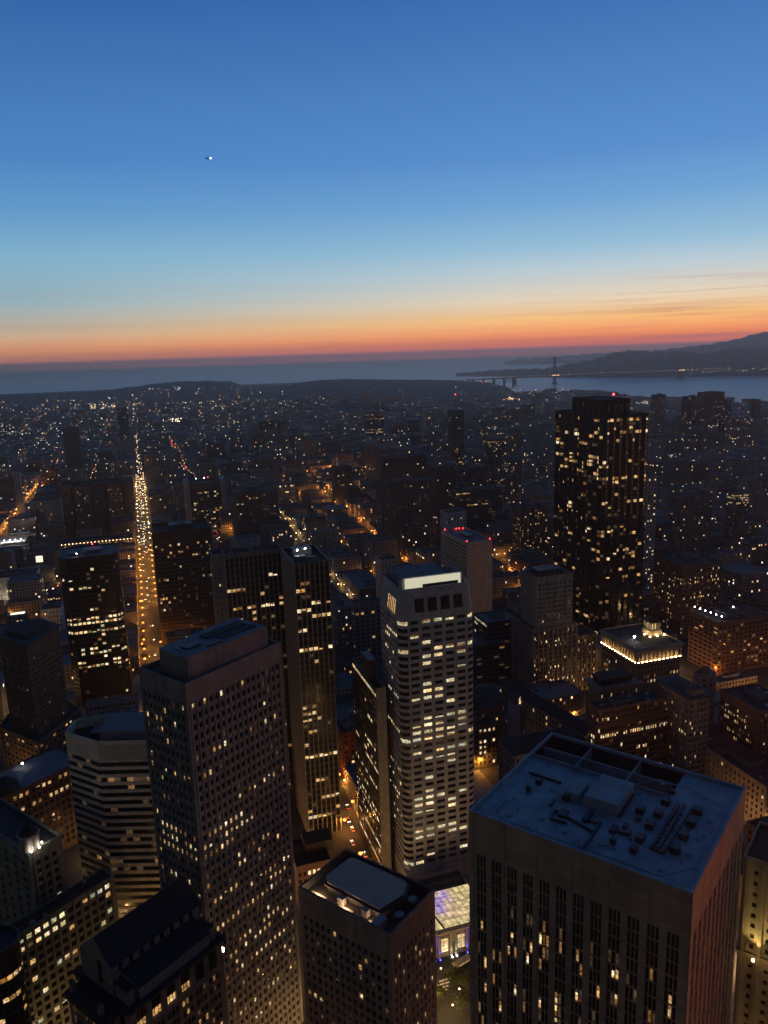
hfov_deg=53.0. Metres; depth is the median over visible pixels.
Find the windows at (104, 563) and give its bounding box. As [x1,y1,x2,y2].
[61,561,130,702]
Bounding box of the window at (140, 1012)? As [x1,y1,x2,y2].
[136,1006,145,1023]
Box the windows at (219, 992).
[199,992,221,1023]
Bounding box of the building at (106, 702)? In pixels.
[85,692,139,716]
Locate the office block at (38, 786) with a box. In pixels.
[0,745,77,850]
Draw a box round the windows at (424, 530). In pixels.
[403,530,429,560]
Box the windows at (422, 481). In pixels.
[376,481,434,556]
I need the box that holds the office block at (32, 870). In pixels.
[0,797,67,924]
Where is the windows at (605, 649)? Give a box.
[602,649,677,676]
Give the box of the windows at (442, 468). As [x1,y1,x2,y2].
[424,468,454,514]
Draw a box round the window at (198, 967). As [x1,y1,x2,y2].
[195,960,202,980]
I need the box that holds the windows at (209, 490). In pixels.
[191,489,221,530]
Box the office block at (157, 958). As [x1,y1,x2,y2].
[64,876,227,1023]
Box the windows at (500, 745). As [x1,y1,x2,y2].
[500,745,513,777]
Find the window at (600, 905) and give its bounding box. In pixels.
[599,904,601,915]
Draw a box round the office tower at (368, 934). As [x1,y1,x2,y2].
[298,848,436,1023]
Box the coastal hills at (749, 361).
[456,347,767,377]
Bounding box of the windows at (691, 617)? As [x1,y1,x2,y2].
[689,617,767,671]
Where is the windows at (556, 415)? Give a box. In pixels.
[553,414,647,634]
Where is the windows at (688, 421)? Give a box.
[673,421,691,436]
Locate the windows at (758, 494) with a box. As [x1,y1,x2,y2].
[749,494,767,515]
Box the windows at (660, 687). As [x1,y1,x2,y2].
[660,687,707,773]
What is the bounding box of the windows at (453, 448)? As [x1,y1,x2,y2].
[453,448,463,484]
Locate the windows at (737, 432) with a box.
[721,432,737,445]
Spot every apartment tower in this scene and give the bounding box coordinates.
[13,470,24,513]
[62,426,83,468]
[117,407,129,440]
[258,420,280,445]
[331,464,352,503]
[361,446,378,471]
[364,412,383,438]
[447,394,463,455]
[453,445,464,485]
[459,464,486,487]
[483,437,505,484]
[502,456,520,506]
[643,472,656,587]
[650,393,665,427]
[667,491,712,555]
[681,395,696,424]
[696,391,724,431]
[723,400,731,431]
[749,399,760,416]
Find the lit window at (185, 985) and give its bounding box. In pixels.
[182,980,189,991]
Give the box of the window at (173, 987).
[166,982,175,1004]
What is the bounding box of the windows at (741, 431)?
[741,431,754,447]
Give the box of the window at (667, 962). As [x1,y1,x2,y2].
[666,961,668,972]
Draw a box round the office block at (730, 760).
[706,723,767,820]
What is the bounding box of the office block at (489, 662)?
[472,632,505,686]
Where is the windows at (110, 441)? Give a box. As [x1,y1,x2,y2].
[104,437,117,446]
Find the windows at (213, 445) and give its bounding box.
[206,445,223,457]
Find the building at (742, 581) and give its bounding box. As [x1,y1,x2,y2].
[720,561,767,603]
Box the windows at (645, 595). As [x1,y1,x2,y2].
[641,595,652,616]
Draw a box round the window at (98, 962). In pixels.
[97,959,102,982]
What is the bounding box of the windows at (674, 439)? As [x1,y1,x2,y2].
[663,439,674,449]
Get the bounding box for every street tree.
[140,643,147,652]
[140,653,148,658]
[437,984,448,1002]
[443,967,460,987]
[451,965,465,983]
[453,989,469,1012]
[455,969,469,990]
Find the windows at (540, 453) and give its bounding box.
[540,453,553,472]
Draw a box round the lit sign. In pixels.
[35,555,43,564]
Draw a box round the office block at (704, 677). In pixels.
[693,666,715,723]
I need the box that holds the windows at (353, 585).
[353,585,375,596]
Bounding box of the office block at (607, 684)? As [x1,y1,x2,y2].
[584,667,641,722]
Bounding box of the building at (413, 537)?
[402,527,430,561]
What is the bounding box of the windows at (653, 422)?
[650,396,664,427]
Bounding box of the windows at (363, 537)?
[363,537,395,570]
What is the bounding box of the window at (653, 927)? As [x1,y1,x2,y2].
[652,925,654,937]
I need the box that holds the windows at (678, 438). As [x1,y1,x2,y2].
[675,438,692,450]
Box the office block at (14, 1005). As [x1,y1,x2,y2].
[0,923,31,1023]
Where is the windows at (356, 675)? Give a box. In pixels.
[353,675,381,864]
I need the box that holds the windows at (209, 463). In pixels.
[198,463,215,479]
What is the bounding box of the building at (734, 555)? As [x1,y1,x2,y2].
[717,548,751,563]
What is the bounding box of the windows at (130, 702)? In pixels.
[89,702,134,710]
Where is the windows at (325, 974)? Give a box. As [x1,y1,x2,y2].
[306,928,432,1023]
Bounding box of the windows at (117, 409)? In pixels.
[117,409,126,440]
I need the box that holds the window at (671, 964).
[670,963,672,974]
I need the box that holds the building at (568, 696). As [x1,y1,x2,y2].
[527,681,583,715]
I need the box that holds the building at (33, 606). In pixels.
[7,598,42,618]
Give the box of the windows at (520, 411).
[509,410,523,421]
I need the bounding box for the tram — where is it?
[452,953,469,968]
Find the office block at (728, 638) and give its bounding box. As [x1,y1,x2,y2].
[687,602,767,674]
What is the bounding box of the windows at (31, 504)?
[31,504,60,524]
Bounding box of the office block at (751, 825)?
[734,815,767,991]
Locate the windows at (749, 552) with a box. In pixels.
[721,552,749,563]
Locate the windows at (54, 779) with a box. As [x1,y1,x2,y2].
[13,777,77,841]
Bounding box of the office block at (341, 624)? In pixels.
[331,599,351,649]
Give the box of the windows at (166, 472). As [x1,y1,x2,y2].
[166,472,186,482]
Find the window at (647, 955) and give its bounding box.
[646,952,648,964]
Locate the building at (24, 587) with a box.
[7,573,45,602]
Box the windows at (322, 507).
[322,507,346,515]
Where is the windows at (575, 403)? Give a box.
[572,402,629,411]
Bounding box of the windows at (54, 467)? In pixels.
[42,467,59,484]
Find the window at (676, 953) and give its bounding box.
[675,950,678,962]
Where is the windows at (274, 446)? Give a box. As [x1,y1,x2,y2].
[265,446,284,460]
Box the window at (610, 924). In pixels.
[609,922,611,933]
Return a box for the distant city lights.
[1,350,743,581]
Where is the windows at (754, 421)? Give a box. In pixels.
[735,418,755,428]
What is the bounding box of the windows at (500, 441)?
[487,441,505,484]
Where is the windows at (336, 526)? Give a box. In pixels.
[336,526,363,540]
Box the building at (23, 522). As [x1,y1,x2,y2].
[7,515,38,536]
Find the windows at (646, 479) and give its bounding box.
[643,479,655,587]
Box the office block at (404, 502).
[375,476,435,557]
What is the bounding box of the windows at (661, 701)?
[589,701,661,721]
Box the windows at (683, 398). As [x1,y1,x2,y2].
[681,398,695,424]
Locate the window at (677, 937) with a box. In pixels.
[676,935,678,947]
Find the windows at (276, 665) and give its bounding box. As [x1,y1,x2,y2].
[145,665,298,1023]
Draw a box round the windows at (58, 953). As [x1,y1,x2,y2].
[20,888,112,1023]
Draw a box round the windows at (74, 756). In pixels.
[69,754,160,912]
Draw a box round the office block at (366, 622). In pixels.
[350,596,381,657]
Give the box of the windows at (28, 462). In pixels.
[27,462,43,471]
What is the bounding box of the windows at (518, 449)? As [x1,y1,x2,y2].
[518,449,534,467]
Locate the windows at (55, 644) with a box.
[3,644,66,731]
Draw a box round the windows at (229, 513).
[219,513,232,529]
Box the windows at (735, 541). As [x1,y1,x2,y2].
[735,541,767,563]
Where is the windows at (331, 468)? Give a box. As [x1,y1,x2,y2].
[331,468,351,502]
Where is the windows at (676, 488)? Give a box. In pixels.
[660,488,682,501]
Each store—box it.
[0,566,39,600]
[60,532,133,550]
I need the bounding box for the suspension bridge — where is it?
[466,352,728,385]
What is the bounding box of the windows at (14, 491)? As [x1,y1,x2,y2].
[0,491,15,500]
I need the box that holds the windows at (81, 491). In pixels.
[75,491,92,529]
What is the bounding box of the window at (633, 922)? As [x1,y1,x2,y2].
[632,917,634,929]
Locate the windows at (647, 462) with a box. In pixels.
[647,462,662,475]
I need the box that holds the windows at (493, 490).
[448,490,501,530]
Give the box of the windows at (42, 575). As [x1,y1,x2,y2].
[9,575,45,602]
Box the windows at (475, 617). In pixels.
[475,617,510,676]
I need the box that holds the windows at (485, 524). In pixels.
[485,524,511,529]
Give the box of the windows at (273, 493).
[237,493,277,534]
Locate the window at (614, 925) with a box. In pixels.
[613,924,615,935]
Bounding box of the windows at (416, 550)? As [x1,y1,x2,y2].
[416,550,440,563]
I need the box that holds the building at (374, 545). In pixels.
[363,533,396,573]
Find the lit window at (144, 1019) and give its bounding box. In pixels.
[137,1017,145,1023]
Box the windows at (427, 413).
[423,412,434,428]
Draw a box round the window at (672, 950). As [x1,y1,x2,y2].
[671,948,673,960]
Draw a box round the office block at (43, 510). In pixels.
[30,497,63,533]
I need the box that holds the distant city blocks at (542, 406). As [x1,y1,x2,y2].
[0,388,767,910]
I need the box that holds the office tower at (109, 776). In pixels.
[65,712,160,918]
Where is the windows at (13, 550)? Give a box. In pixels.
[0,550,13,569]
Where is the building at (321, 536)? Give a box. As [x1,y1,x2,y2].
[309,527,339,545]
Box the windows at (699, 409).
[696,393,724,431]
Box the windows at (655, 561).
[653,561,720,636]
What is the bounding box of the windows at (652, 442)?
[647,442,661,458]
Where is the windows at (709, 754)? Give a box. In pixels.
[708,754,725,779]
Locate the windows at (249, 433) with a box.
[249,433,263,447]
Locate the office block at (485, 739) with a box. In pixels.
[473,713,496,769]
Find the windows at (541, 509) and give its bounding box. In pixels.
[516,509,546,554]
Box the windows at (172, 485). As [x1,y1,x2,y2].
[172,485,183,502]
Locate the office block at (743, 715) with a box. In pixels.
[718,683,767,753]
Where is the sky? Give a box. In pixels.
[0,0,767,371]
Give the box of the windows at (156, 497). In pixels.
[150,497,167,512]
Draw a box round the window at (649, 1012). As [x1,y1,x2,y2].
[648,1010,650,1021]
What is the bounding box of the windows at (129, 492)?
[125,492,135,531]
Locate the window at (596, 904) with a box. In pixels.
[595,902,597,913]
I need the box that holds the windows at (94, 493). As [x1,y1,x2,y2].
[94,493,107,534]
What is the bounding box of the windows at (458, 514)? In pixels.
[441,514,464,537]
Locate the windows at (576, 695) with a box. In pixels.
[549,695,579,714]
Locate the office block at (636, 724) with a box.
[588,684,668,764]
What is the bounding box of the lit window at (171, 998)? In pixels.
[167,992,175,1003]
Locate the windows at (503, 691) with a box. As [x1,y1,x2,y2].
[500,691,553,736]
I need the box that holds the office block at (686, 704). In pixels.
[655,675,712,775]
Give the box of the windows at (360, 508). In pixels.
[360,508,375,523]
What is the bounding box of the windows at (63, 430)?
[63,430,81,467]
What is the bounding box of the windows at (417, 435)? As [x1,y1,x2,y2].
[400,435,420,444]
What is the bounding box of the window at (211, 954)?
[208,949,215,970]
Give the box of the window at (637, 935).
[636,933,638,944]
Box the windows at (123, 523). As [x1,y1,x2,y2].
[114,523,133,538]
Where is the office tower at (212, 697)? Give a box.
[139,617,303,1023]
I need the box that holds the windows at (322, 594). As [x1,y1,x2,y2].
[298,592,340,829]
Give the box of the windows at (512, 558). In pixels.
[512,558,536,570]
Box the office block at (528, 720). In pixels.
[473,677,590,780]
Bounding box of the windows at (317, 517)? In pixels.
[302,517,323,544]
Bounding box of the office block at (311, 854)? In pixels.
[293,828,332,906]
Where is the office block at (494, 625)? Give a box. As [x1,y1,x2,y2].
[474,609,510,678]
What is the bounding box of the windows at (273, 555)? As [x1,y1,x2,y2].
[226,554,293,784]
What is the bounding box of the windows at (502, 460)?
[502,460,519,505]
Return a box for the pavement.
[66,673,745,1023]
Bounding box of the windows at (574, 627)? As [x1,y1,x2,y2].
[513,627,574,684]
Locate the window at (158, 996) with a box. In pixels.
[151,994,160,1016]
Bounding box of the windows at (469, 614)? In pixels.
[381,606,472,865]
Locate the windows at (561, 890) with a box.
[478,854,676,1023]
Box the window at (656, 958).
[654,956,657,967]
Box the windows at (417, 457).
[379,457,425,478]
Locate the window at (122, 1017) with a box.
[120,1013,124,1023]
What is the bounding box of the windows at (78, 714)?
[1,714,78,764]
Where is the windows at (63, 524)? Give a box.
[40,524,65,537]
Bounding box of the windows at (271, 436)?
[266,428,278,441]
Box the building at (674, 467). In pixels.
[662,458,686,486]
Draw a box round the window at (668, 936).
[667,932,669,943]
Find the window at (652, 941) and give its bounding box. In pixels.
[651,940,653,951]
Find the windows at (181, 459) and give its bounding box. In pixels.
[167,459,181,469]
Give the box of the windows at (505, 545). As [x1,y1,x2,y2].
[492,545,511,555]
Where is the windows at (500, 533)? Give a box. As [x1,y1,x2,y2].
[485,533,502,541]
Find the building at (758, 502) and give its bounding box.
[748,491,767,515]
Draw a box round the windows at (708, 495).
[668,495,711,555]
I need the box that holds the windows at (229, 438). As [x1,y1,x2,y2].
[228,438,241,451]
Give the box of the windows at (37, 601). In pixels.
[10,601,39,615]
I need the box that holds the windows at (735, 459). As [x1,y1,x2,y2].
[733,459,759,485]
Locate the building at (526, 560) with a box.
[511,553,548,571]
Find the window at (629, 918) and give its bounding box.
[628,916,630,927]
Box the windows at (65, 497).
[63,497,74,537]
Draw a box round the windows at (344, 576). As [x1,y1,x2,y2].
[343,576,351,597]
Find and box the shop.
[7,610,28,622]
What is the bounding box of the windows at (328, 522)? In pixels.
[305,522,330,543]
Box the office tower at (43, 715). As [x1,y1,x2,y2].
[0,618,81,766]
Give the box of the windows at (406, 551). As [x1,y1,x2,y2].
[406,551,415,563]
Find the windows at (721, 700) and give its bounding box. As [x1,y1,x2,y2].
[719,700,756,751]
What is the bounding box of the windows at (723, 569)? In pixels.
[721,569,767,603]
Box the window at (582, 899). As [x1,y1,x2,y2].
[581,897,583,908]
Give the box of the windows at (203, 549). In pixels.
[156,540,214,640]
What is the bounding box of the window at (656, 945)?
[655,942,657,953]
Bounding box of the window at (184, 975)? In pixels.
[181,971,188,992]
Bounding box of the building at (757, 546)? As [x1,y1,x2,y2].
[734,536,767,564]
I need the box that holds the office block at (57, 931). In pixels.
[9,867,118,1023]
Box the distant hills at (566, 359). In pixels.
[505,349,661,364]
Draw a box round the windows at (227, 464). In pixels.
[224,464,240,473]
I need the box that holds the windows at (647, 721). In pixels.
[591,716,666,763]
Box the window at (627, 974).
[626,972,628,983]
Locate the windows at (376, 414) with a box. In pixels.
[364,414,383,436]
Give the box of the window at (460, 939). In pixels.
[458,934,463,947]
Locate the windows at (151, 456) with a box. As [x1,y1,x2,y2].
[144,456,159,465]
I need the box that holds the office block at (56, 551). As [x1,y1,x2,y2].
[26,546,60,571]
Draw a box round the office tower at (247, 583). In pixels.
[210,544,294,789]
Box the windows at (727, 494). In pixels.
[724,494,747,540]
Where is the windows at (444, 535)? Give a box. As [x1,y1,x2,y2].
[443,535,466,578]
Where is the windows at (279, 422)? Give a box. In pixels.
[260,422,279,435]
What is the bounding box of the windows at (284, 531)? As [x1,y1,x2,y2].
[270,531,291,546]
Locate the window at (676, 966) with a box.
[674,964,677,976]
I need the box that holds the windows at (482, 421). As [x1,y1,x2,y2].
[481,421,495,438]
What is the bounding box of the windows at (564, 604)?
[524,578,570,621]
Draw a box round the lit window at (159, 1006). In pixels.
[153,1004,160,1015]
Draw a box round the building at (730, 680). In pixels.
[715,670,757,691]
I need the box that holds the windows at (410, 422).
[408,421,419,431]
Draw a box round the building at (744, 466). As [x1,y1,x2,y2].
[732,457,760,485]
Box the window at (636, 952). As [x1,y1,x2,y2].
[635,948,637,959]
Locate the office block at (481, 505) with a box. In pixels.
[448,485,502,530]
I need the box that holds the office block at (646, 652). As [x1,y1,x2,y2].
[599,616,684,692]
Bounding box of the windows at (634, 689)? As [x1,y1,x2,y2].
[587,689,634,703]
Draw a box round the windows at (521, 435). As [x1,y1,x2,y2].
[507,435,522,454]
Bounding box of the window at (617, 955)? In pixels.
[616,953,618,964]
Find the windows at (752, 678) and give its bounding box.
[715,678,755,690]
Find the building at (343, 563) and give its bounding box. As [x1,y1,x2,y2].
[329,554,361,579]
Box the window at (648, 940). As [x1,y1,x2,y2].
[647,938,649,949]
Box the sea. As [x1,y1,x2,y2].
[0,354,767,401]
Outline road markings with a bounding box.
[438,979,449,989]
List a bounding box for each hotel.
[60,477,136,537]
[183,475,226,530]
[337,718,355,778]
[378,453,426,479]
[424,464,455,514]
[440,507,465,566]
[512,503,547,556]
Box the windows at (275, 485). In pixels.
[275,485,295,504]
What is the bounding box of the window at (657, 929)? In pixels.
[656,927,658,939]
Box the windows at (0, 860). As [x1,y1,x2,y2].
[0,860,22,918]
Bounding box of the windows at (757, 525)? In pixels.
[732,525,757,547]
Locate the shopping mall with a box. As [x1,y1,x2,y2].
[0,535,29,544]
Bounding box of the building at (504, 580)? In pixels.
[492,570,519,598]

